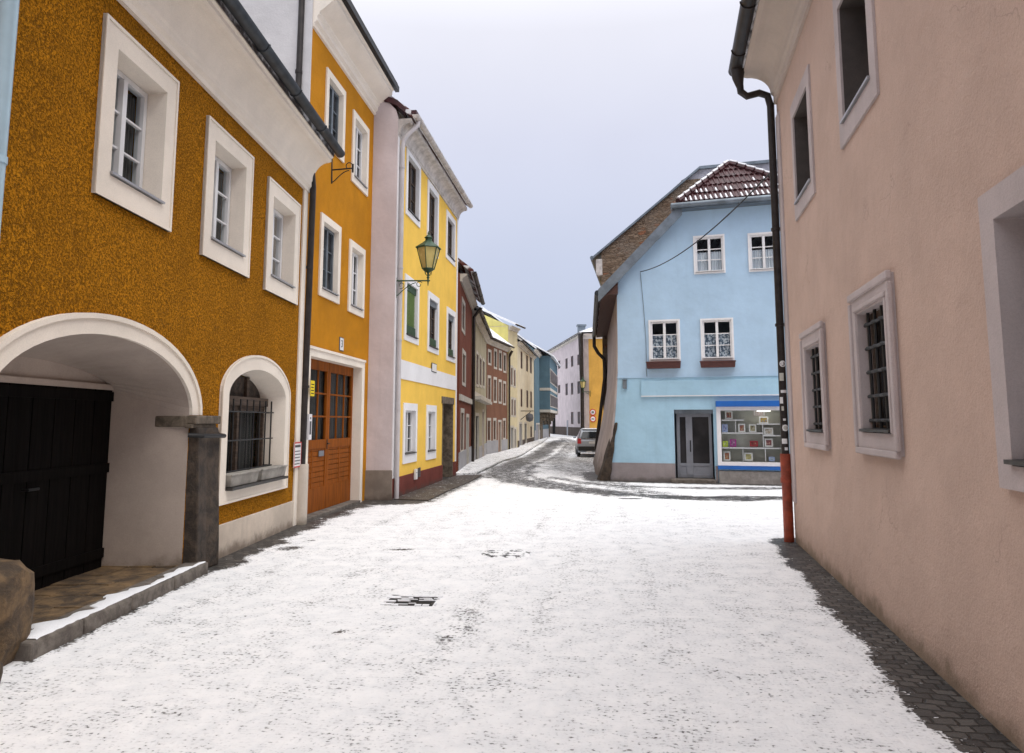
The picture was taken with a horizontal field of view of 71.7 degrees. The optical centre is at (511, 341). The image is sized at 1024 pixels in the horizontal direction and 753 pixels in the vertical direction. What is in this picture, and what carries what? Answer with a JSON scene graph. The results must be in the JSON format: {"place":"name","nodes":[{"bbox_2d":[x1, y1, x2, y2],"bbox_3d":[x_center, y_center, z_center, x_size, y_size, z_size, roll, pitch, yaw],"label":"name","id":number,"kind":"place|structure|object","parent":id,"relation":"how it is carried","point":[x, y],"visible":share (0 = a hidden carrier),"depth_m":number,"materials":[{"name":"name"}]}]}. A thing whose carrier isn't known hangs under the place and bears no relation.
{"place":"outdoors","nodes":[
{"label":"outdoors","id":0,"kind":"place"},
{"bbox_2d":[393,475,480,500],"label":"pavement","id":1,"kind":"structure","parent":0,"point":[430,492],"depth_m":17.36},
{"bbox_2d":[456,437,547,474],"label":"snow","id":2,"kind":"structure","parent":0,"point":[486,460],"depth_m":33.76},
{"bbox_2d":[0,434,1022,752],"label":"ground","id":3,"kind":"structure","parent":0,"point":[654,618],"depth_m":5.21,"materials":[{"name":"snow"}]},
{"bbox_2d":[0,662,2,681],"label":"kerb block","id":4,"kind":"structure","parent":3,"relation":"on","point":[1,668],"depth_m":4.46,"materials":[{"name":"stone"}]},
{"bbox_2d":[0,558,34,665],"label":"guard stone","id":5,"kind":"object","parent":3,"relation":"on","point":[17,587],"visible":0.87,"depth_m":4.86,"materials":[{"name":"stone"}]},
{"bbox_2d":[13,561,207,660],"bbox_3d":[-3.875,2.365,6.349,1.090,0.230,3.350,0,-6,0],"label":"doorstep","id":6,"kind":"object","parent":3,"relation":"on","point":[67,610],"visible":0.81,"depth_m":6.27,"materials":[{"name":"grey stone"}]},
{"bbox_2d":[0,0,344,589],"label":"house","id":7,"kind":"structure","parent":3,"relation":"on","point":[162,162],"depth_m":7.43,"materials":[{"name":"orange paint"}]},
{"bbox_2d":[0,382,113,589],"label":"door","id":8,"kind":"structure","parent":7,"relation":"in","point":[54,440],"depth_m":6.84,"materials":[{"name":"black wood"}]},
{"bbox_2d":[91,13,179,231],"bbox_3d":[-3.724,-2.032,6.869,0.348,1.647,1.297,0,-6,0],"label":"window","id":9,"kind":"structure","parent":7,"relation":"in","point":[125,65],"depth_m":7.00,"materials":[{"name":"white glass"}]},
{"bbox_2d":[199,115,254,277],"bbox_3d":[-3.667,-1.745,8.887,0.351,1.666,1.348,0,-6,0],"label":"window","id":10,"kind":"structure","parent":7,"relation":"in","point":[223,152],"depth_m":9.15,"materials":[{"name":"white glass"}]},
{"bbox_2d":[225,469,260,486],"bbox_3d":[-3.533,1.777,9.193,0.201,0.163,0.930,0,-6,2],"label":"window box","id":11,"kind":"object","parent":7,"relation":"on","point":[237,478],"visible":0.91,"depth_m":9.09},
{"bbox_2d":[218,355,290,505],"bbox_3d":[-3.689,1.162,9.806,0.560,1.920,2.421,0,-6,2],"label":"window","id":12,"kind":"structure","parent":7,"relation":"in","point":[264,389],"depth_m":10.18,"materials":[{"name":"paint"}]},
{"bbox_2d":[249,465,287,480],"bbox_3d":[-3.503,1.895,10.231,0.201,0.163,1.000,0,-6,2],"label":"window box","id":13,"kind":"object","parent":7,"relation":"on","point":[270,472],"visible":0.91,"depth_m":10.13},
{"bbox_2d":[263,176,300,304],"bbox_3d":[-3.611,-1.476,10.818,0.352,1.653,1.385,0,-6,0],"label":"window","id":14,"kind":"structure","parent":7,"relation":"in","point":[280,204],"depth_m":11.17,"materials":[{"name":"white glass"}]},
{"bbox_2d":[293,442,301,467],"bbox_3d":[-3.432,1.817,11.336,0.014,0.400,0.340,0,-6,2],"label":"notice sign","id":15,"kind":"object","parent":7,"relation":"attached to","point":[297,455],"visible":1,"depth_m":11.32,"materials":[{"name":"white paper"}]},
{"bbox_2d":[182,427,225,567],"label":"stone pillar","id":16,"kind":"structure","parent":3,"relation":"on","point":[201,535],"depth_m":7.94,"materials":[{"name":"grey stone"}]},
{"bbox_2d":[239,0,398,524],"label":"house","id":17,"kind":"structure","parent":3,"relation":"on","point":[329,55],"depth_m":13.43,"materials":[{"name":"orange paint"}]},
{"bbox_2d":[306,414,311,439],"bbox_3d":[-3.353,1.418,11.711,0.052,0.420,0.130,-1,-7,6],"label":"bell panel","id":18,"kind":"object","parent":17,"relation":"attached to","point":[309,427],"visible":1,"depth_m":11.67,"materials":[{"name":"metal"}]},
{"bbox_2d":[310,380,314,395],"bbox_3d":[-3.350,0.794,11.899,0.014,0.260,0.170,-1,-7,6],"label":"yellow tag","id":19,"kind":"object","parent":17,"relation":"attached to","point":[312,386],"visible":1,"depth_m":11.89,"materials":[{"name":"plastic"}]},
{"bbox_2d":[318,212,341,303],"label":"window","id":20,"kind":"structure","parent":17,"relation":"in","point":[329,270],"depth_m":13.23,"materials":[{"name":"white wood"}]},
{"bbox_2d":[324,67,345,162],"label":"window","id":21,"kind":"structure","parent":17,"relation":"in","point":[335,94],"depth_m":13.69,"materials":[{"name":"white wood"}]},
{"bbox_2d":[305,345,365,521],"bbox_3d":[-3.414,1.844,13.277,0.355,3.226,3.076,-1,-7,6],"label":"door","id":22,"kind":"structure","parent":17,"relation":"in","point":[334,484],"depth_m":13.71,"materials":[{"name":"orange wood"}]},
{"bbox_2d":[339,337,343,350],"bbox_3d":[-3.274,0.060,13.624,0.022,0.260,0.220,-1,-7,6],"label":"house number sign","id":23,"kind":"object","parent":17,"relation":"attached to","point":[341,343],"visible":1,"depth_m":13.60,"materials":[{"name":"metal"}]},
{"bbox_2d":[331,158,353,183],"bbox_3d":[-3.161,-3.191,13.198,0.443,0.521,0.040,-1,-7,7],"label":"sign bracket","id":24,"kind":"object","parent":17,"relation":"attached to","point":[332,170],"visible":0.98,"depth_m":13.19,"materials":[{"name":"black metal"}]},
{"bbox_2d":[347,239,365,317],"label":"window","id":25,"kind":"structure","parent":17,"relation":"in","point":[357,255],"depth_m":14.82,"materials":[{"name":"grey glass"}]},
{"bbox_2d":[351,109,369,196],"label":"window","id":26,"kind":"structure","parent":17,"relation":"in","point":[360,132],"depth_m":15.16,"materials":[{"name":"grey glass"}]},
{"bbox_2d":[314,96,472,499],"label":"house","id":27,"kind":"structure","parent":3,"relation":"on","point":[418,192],"depth_m":16.64,"materials":[{"name":"yellow paint"}]},
{"bbox_2d":[402,403,417,463],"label":"window","id":28,"kind":"structure","parent":27,"relation":"in","point":[410,410],"depth_m":16.77,"materials":[{"name":"grey glass"}]},
{"bbox_2d":[404,273,419,344],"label":"window","id":29,"kind":"structure","parent":27,"relation":"in","point":[412,295],"depth_m":16.98,"materials":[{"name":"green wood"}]},
{"bbox_2d":[405,148,420,227],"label":"window","id":30,"kind":"structure","parent":27,"relation":"in","point":[413,169],"depth_m":17.44,"materials":[{"name":"paint"}]},
{"bbox_2d":[396,231,440,297],"bbox_3d":[-2.019,-1.700,15.546,0.960,1.495,0.514,2,-7,-19],"label":"street lantern","id":31,"kind":"object","parent":27,"relation":"attached to","point":[428,249],"visible":1,"depth_m":15.52,"materials":[{"name":"green paint"}]},
{"bbox_2d":[425,405,436,459],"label":"window","id":32,"kind":"structure","parent":27,"relation":"in","point":[431,410],"depth_m":18.92,"materials":[{"name":"grey glass"}]},
{"bbox_2d":[427,179,438,252],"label":"window","id":33,"kind":"structure","parent":27,"relation":"in","point":[432,194],"depth_m":19.55,"materials":[{"name":"white wood"}]},
{"bbox_2d":[427,290,439,354],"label":"window","id":34,"kind":"structure","parent":27,"relation":"in","point":[433,301],"depth_m":19.27,"materials":[{"name":"white wood"}]},
{"bbox_2d":[441,396,453,476],"bbox_3d":[-2.014,2.813,20.622,0.330,2.353,1.645,-1,-7,7],"label":"door","id":35,"kind":"structure","parent":27,"relation":"in","point":[447,402],"depth_m":21.25,"materials":[{"name":"brown wood"}]},
{"bbox_2d":[446,209,455,266],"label":"window","id":36,"kind":"structure","parent":27,"relation":"in","point":[450,221],"depth_m":21.81,"materials":[{"name":"white wood"}]},
{"bbox_2d":[446,306,455,362],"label":"window","id":37,"kind":"structure","parent":27,"relation":"in","point":[450,314],"depth_m":21.59,"materials":[{"name":"white wood"}]},
{"bbox_2d":[380,595,442,606],"bbox_3d":[-0.923,2.402,6.555,0.516,0.022,0.370,0,-6,4],"label":"drain grate","id":38,"kind":"object","parent":3,"relation":"on","point":[415,600],"visible":1,"depth_m":6.53,"materials":[{"name":"black metal"}]},
{"bbox_2d":[456,258,484,471],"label":"house","id":39,"kind":"structure","parent":3,"relation":"on","point":[469,291],"depth_m":26.09,"materials":[{"name":"paint"}]},
{"bbox_2d":[460,408,463,451],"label":"window","id":40,"kind":"structure","parent":39,"relation":"in","point":[462,409],"depth_m":25.14,"materials":[{"name":"grey wood"}]},
{"bbox_2d":[462,297,464,334],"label":"window","id":41,"kind":"structure","parent":39,"relation":"in","point":[463,302],"depth_m":25.66,"materials":[{"name":"grey wood"}]},
{"bbox_2d":[462,348,465,386],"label":"window","id":42,"kind":"structure","parent":39,"relation":"in","point":[463,351],"depth_m":25.96,"materials":[{"name":"grey wood"}]},
{"bbox_2d":[466,414,468,464],"bbox_3d":[-1.760,3.933,27.220,0.120,2.267,1.552,0,-6,0],"label":"door","id":43,"kind":"structure","parent":39,"relation":"in","point":[467,415],"depth_m":27.83,"materials":[{"name":"black wood"}]},
{"bbox_2d":[471,306,492,459],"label":"house","id":44,"kind":"structure","parent":3,"relation":"on","point":[483,339],"depth_m":34.78,"materials":[{"name":"paint"}]},
{"bbox_2d":[475,413,478,458],"bbox_3d":[-1.684,4.609,32.784,0.160,2.562,2.344,0,-6,1],"label":"door","id":45,"kind":"structure","parent":44,"relation":"in","point":[476,414],"depth_m":33.73,"materials":[{"name":"black wood"}]},
{"bbox_2d":[476,350,478,387],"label":"window","id":46,"kind":"structure","parent":44,"relation":"in","point":[477,353],"depth_m":33.75,"materials":[{"name":"brown wood"}]},
{"bbox_2d":[479,354,481,387],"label":"window","id":47,"kind":"structure","parent":44,"relation":"in","point":[480,357],"depth_m":36.11,"materials":[{"name":"brown wood"}]},
{"bbox_2d":[482,409,483,456],"bbox_3d":[-1.572,4.997,37.281,0.120,2.803,1.600,0,-6,1],"label":"door","id":48,"kind":"structure","parent":44,"relation":"in","point":[482,409],"depth_m":37.92,"materials":[{"name":"orange wood"}]},
{"bbox_2d":[483,358,484,388],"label":"window","id":49,"kind":"structure","parent":44,"relation":"in","point":[483,358],"depth_m":38.71,"materials":[{"name":"brown wood"}]},
{"bbox_2d":[486,329,514,453],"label":"house","id":50,"kind":"structure","parent":3,"relation":"on","point":[496,396],"depth_m":42.92,"materials":[{"name":"paint"}]},
{"bbox_2d":[487,375,490,400],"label":"window","id":51,"kind":"structure","parent":50,"relation":"in","point":[489,377],"depth_m":41.31,"materials":[{"name":"white wood"}]},
{"bbox_2d":[487,418,490,440],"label":"window","id":52,"kind":"structure","parent":50,"relation":"in","point":[488,419],"depth_m":40.87,"materials":[{"name":"white wood"}]},
{"bbox_2d":[488,349,491,364],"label":"window","id":53,"kind":"structure","parent":50,"relation":"in","point":[489,351],"depth_m":41.52,"materials":[{"name":"white wood"}]},
{"bbox_2d":[493,418,495,440],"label":"window","id":54,"kind":"structure","parent":50,"relation":"in","point":[494,419],"depth_m":42.23,"materials":[{"name":"white wood"}]},
{"bbox_2d":[493,377,496,402],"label":"window","id":55,"kind":"structure","parent":50,"relation":"in","point":[494,378],"depth_m":42.48,"materials":[{"name":"white wood"}]},
{"bbox_2d":[494,348,496,368],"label":"window","id":56,"kind":"structure","parent":50,"relation":"in","point":[495,350],"depth_m":42.89,"materials":[{"name":"brown wood"}]},
{"bbox_2d":[498,379,501,403],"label":"window","id":57,"kind":"structure","parent":50,"relation":"in","point":[499,381],"depth_m":43.67,"materials":[{"name":"white wood"}]},
{"bbox_2d":[498,420,501,451],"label":"door","id":58,"kind":"structure","parent":50,"relation":"in","point":[499,421],"depth_m":43.55,"materials":[{"name":"beige wood"}]},
{"bbox_2d":[499,350,501,370],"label":"window","id":59,"kind":"structure","parent":50,"relation":"in","point":[500,352],"depth_m":44.11,"materials":[{"name":"white wood"}]},
{"bbox_2d":[503,352,505,372],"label":"window","id":60,"kind":"structure","parent":50,"relation":"in","point":[504,354],"depth_m":45.15,"materials":[{"name":"white wood"}]},
{"bbox_2d":[503,381,505,404],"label":"window","id":61,"kind":"structure","parent":50,"relation":"in","point":[504,382],"depth_m":44.94,"materials":[{"name":"white wood"}]},
{"bbox_2d":[503,418,505,438],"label":"window","id":62,"kind":"structure","parent":50,"relation":"in","point":[504,419],"depth_m":44.68,"materials":[{"name":"white wood"}]},
{"bbox_2d":[482,308,525,448],"bbox_3d":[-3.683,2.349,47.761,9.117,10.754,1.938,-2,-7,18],"label":"house","id":63,"kind":"structure","parent":3,"relation":"on","point":[507,333],"depth_m":46.31,"materials":[{"name":"beige paint"}]},
{"bbox_2d":[510,365,512,386],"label":"window","id":64,"kind":"structure","parent":63,"relation":"in","point":[511,374],"depth_m":46.32,"materials":[{"name":"brown wood"}]},
{"bbox_2d":[510,425,513,448],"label":"door","id":65,"kind":"structure","parent":63,"relation":"in","point":[511,427],"depth_m":46.05,"materials":[{"name":"grey metal"}]},
{"bbox_2d":[511,397,513,416],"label":"window","id":66,"kind":"structure","parent":63,"relation":"in","point":[512,398],"depth_m":46.28,"materials":[{"name":"white wood"}]},
{"bbox_2d":[513,368,515,387],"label":"window","id":67,"kind":"structure","parent":63,"relation":"in","point":[514,369],"depth_m":46.93,"materials":[{"name":"white wood"}]},
{"bbox_2d":[514,427,516,447],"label":"door","id":68,"kind":"structure","parent":63,"relation":"in","point":[515,428],"depth_m":46.65,"materials":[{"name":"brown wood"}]},
{"bbox_2d":[482,549,530,558],"bbox_3d":[-0.069,2.668,8.896,0.630,0.022,0.630,0,-6,0],"label":"manhole cover","id":69,"kind":"object","parent":3,"relation":"on","point":[506,553],"visible":1,"depth_m":8.85,"materials":[{"name":"black metal"}]},
{"bbox_2d":[477,305,538,446],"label":"house","id":70,"kind":"structure","parent":3,"relation":"on","point":[527,355],"depth_m":51.81,"materials":[{"name":"beige paint"}]},
{"bbox_2d":[519,422,521,445],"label":"door","id":71,"kind":"structure","parent":70,"relation":"in","point":[520,423],"depth_m":49.45,"materials":[{"name":"grey metal"}]},
{"bbox_2d":[524,422,526,442],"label":"door","id":72,"kind":"structure","parent":70,"relation":"in","point":[525,423],"depth_m":52.79,"materials":[{"name":"black wood"}]},
{"bbox_2d":[522,411,532,421],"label":"hanging sign","id":73,"kind":"object","parent":70,"relation":"attached to","point":[529,416],"visible":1,"depth_m":48.78,"materials":[{"name":"black metal"}]},
{"bbox_2d":[473,437,548,473],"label":"kerb","id":74,"kind":"structure","parent":3,"relation":"on","point":[531,448],"depth_m":32.08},
{"bbox_2d":[481,306,560,440],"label":"house","id":75,"kind":"structure","parent":3,"relation":"on","point":[546,363],"depth_m":65.05,"materials":[{"name":"blue plaster"},{"name":"snow"},{"name":"grey brown stone"}]},
{"bbox_2d":[536,423,539,439],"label":"door","id":76,"kind":"structure","parent":75,"relation":"in","point":[537,424],"depth_m":63.19,"materials":[{"name":"grey metal"}]},
{"bbox_2d":[547,324,592,435],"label":"house","id":77,"kind":"structure","parent":3,"relation":"on","point":[567,419],"depth_m":84.12,"materials":[{"name":"white paint"}]},
{"bbox_2d":[573,428,596,456],"bbox_3d":[4.560,5.713,40.214,2.063,1.530,4.550,0,-6,0],"label":"parked car","id":78,"kind":"object","parent":3,"relation":"on","point":[585,441],"visible":0.57,"depth_m":38.20,"materials":[{"name":"silver metal"}]},
{"bbox_2d":[580,329,602,428],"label":"house","id":79,"kind":"structure","parent":3,"relation":"on","point":[591,367],"depth_m":50.27,"materials":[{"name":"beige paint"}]},
{"bbox_2d":[579,377,590,396],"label":"street lantern","id":80,"kind":"object","parent":79,"relation":"attached to","point":[582,382],"visible":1,"depth_m":49.99,"materials":[{"name":"green paint"}]},
{"bbox_2d":[597,422,617,480],"bbox_3d":[2.705,3.187,20.215,0.606,1.720,0.579,0,-6,0],"label":"corner guard stone","id":81,"kind":"object","parent":3,"relation":"on","point":[605,471],"visible":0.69,"depth_m":19.97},
{"bbox_2d":[590,160,777,410],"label":"house","id":82,"kind":"structure","parent":3,"relation":"on","point":[610,258],"depth_m":30.46,"materials":[{"name":"brick"}]},
{"bbox_2d":[592,159,789,484],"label":"house","id":83,"kind":"structure","parent":3,"relation":"on","point":[710,296],"depth_m":19.75,"materials":[{"name":"blue paint"}]},
{"bbox_2d":[646,361,680,368],"bbox_3d":[4.223,0.665,19.747,0.958,0.193,0.220,-2,-7,17],"label":"flower box","id":84,"kind":"object","parent":83,"relation":"attached to","point":[662,364],"visible":1,"depth_m":19.68,"materials":[{"name":"red wood"}]},
{"bbox_2d":[648,319,680,360],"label":"window","id":85,"kind":"structure","parent":83,"relation":"in","point":[664,347],"depth_m":20.00,"materials":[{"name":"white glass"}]},
{"bbox_2d":[674,410,712,477],"bbox_3d":[5.037,3.034,19.548,1.042,2.273,0.320,-2,-7,17],"label":"door","id":86,"kind":"structure","parent":83,"relation":"in","point":[693,427],"depth_m":19.67,"materials":[{"name":"grey metal"}]},
{"bbox_2d":[640,172,769,271],"bbox_3d":[3.771,-2.231,15.356,0.024,0.661,9.957,0,-6,-1],"label":"cable","id":87,"kind":"object","parent":83,"relation":"attached to","point":[715,225],"visible":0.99,"depth_m":12.99,"materials":[{"name":"black metal"}]},
{"bbox_2d":[693,234,725,274],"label":"window","id":88,"kind":"structure","parent":83,"relation":"in","point":[708,262],"depth_m":19.89,"materials":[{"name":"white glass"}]},
{"bbox_2d":[700,317,734,360],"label":"window","id":89,"kind":"structure","parent":83,"relation":"in","point":[714,346],"depth_m":19.59,"materials":[{"name":"white glass"}]},
{"bbox_2d":[700,360,735,367],"bbox_3d":[5.613,0.630,19.332,0.950,0.174,0.220,-2,-7,17],"label":"flower box","id":90,"kind":"object","parent":83,"relation":"attached to","point":[717,364],"visible":1,"depth_m":19.26,"materials":[{"name":"red wood"}]},
{"bbox_2d":[722,424,727,431],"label":"picture frame","id":91,"kind":"object","parent":83,"relation":"on","point":[724,427],"visible":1,"depth_m":19.35,"materials":[{"name":"blue paint"}]},
{"bbox_2d":[723,451,730,460],"bbox_3d":[5.842,3.122,19.262,0.180,0.251,0.055,-2,-7,17],"label":"picture frame","id":92,"kind":"object","parent":83,"relation":"on","point":[727,457],"visible":1,"depth_m":19.26,"materials":[{"name":"white paint"}]},
{"bbox_2d":[725,411,732,418],"bbox_3d":[5.921,2.021,19.360,0.194,0.215,0.051,-2,-7,17],"label":"picture frame","id":93,"kind":"object","parent":83,"relation":"on","point":[728,414],"visible":1,"depth_m":19.36,"materials":[{"name":"white paint"}]},
{"bbox_2d":[730,439,735,446],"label":"picture frame","id":94,"kind":"object","parent":83,"relation":"on","point":[732,442],"visible":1,"depth_m":19.25,"materials":[{"name":"paint"}]},
{"bbox_2d":[738,424,744,431],"bbox_3d":[6.231,2.356,19.229,0.181,0.223,0.052,-2,-7,17],"label":"picture frame","id":95,"kind":"object","parent":83,"relation":"on","point":[741,427],"visible":1,"depth_m":19.23,"materials":[{"name":"white paint"}]},
{"bbox_2d":[715,400,780,469],"bbox_3d":[6.412,2.530,19.086,1.733,1.827,0.560,-2,-7,17],"label":"shop window","id":96,"kind":"structure","parent":83,"relation":"in","point":[742,411],"depth_m":19.18,"materials":[{"name":"clear glass"}]},
{"bbox_2d":[744,453,752,460],"bbox_3d":[6.372,3.116,19.100,0.215,0.209,0.050,-2,-7,17],"label":"picture frame","id":97,"kind":"object","parent":83,"relation":"on","point":[748,456],"visible":1,"depth_m":19.09,"materials":[{"name":"white paint"}]},
{"bbox_2d":[749,424,755,431],"bbox_3d":[6.498,2.356,19.148,0.185,0.210,0.050,-2,-7,17],"label":"picture frame","id":98,"kind":"object","parent":83,"relation":"on","point":[752,427],"visible":1,"depth_m":19.15,"materials":[{"name":"white paint"}]},
{"bbox_2d":[750,441,757,446],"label":"picture frame","id":99,"kind":"object","parent":83,"relation":"on","point":[753,443],"visible":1,"depth_m":19.08,"materials":[{"name":"red paint"}]},
{"bbox_2d":[753,411,765,415],"bbox_3d":[6.744,1.962,19.332,0.324,0.171,0.016,-2,-7,17],"label":"poster","id":100,"kind":"object","parent":83,"relation":"attached to","point":[759,413],"visible":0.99,"depth_m":19.32,"materials":[{"name":"white paint"}]},
{"bbox_2d":[747,232,773,271],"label":"window","id":101,"kind":"structure","parent":83,"relation":"in","point":[759,260],"depth_m":19.50,"materials":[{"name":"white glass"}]},
{"bbox_2d":[759,417,767,422],"bbox_3d":[6.777,2.125,19.089,0.233,0.184,0.047,-2,-7,17],"label":"picture frame","id":102,"kind":"object","parent":83,"relation":"on","point":[763,419],"visible":1,"depth_m":19.09,"materials":[{"name":"white paint"}]},
{"bbox_2d":[764,428,772,434],"bbox_3d":[6.885,2.421,19.023,0.235,0.190,0.048,-2,-7,17],"label":"picture frame","id":103,"kind":"object","parent":83,"relation":"on","point":[768,431],"visible":1,"depth_m":19.02,"materials":[{"name":"paper"}]},
{"bbox_2d":[765,439,772,446],"bbox_3d":[6.880,2.722,18.992,0.207,0.215,0.051,-2,-7,17],"label":"picture frame","id":104,"kind":"object","parent":83,"relation":"on","point":[768,442],"visible":1,"depth_m":18.98,"materials":[{"name":"white paint"}]},
{"bbox_2d":[728,0,1023,752],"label":"house","id":105,"kind":"structure","parent":3,"relation":"on","point":[896,137],"depth_m":5.07,"materials":[{"name":"pink paint"}]},
{"bbox_2d":[790,64,815,220],"bbox_3d":[3.691,-2.361,8.585,0.405,1.522,1.188,-1,-7,12],"label":"window","id":106,"kind":"structure","parent":105,"relation":"in","point":[804,182],"depth_m":9.01,"materials":[{"name":"white wood"}]},
{"bbox_2d":[799,321,830,450],"bbox_3d":[3.550,0.536,8.159,0.220,1.391,1.225,-1,-7,12],"label":"window","id":107,"kind":"structure","parent":105,"relation":"in","point":[813,353],"depth_m":8.26,"materials":[{"name":"paint"}]},
{"bbox_2d":[832,0,879,149],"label":"window","id":108,"kind":"structure","parent":105,"relation":"in","point":[857,73],"depth_m":6.66,"materials":[{"name":"white wood"}]},
{"bbox_2d":[847,270,904,458],"bbox_3d":[3.095,0.226,5.820,0.324,1.418,1.189,-1,-7,12],"label":"window","id":109,"kind":"structure","parent":105,"relation":"in","point":[872,321],"depth_m":5.90,"materials":[{"name":"white concrete"}]},
{"bbox_2d":[977,165,1023,491],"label":"window","id":110,"kind":"structure","parent":105,"relation":"in","point":[1001,208],"depth_m":3.59,"materials":[{"name":"white concrete"}]},
{"bbox_2d":[351,0,776,350],"label":"sky","id":111,"kind":"structure","parent":0,"point":[561,123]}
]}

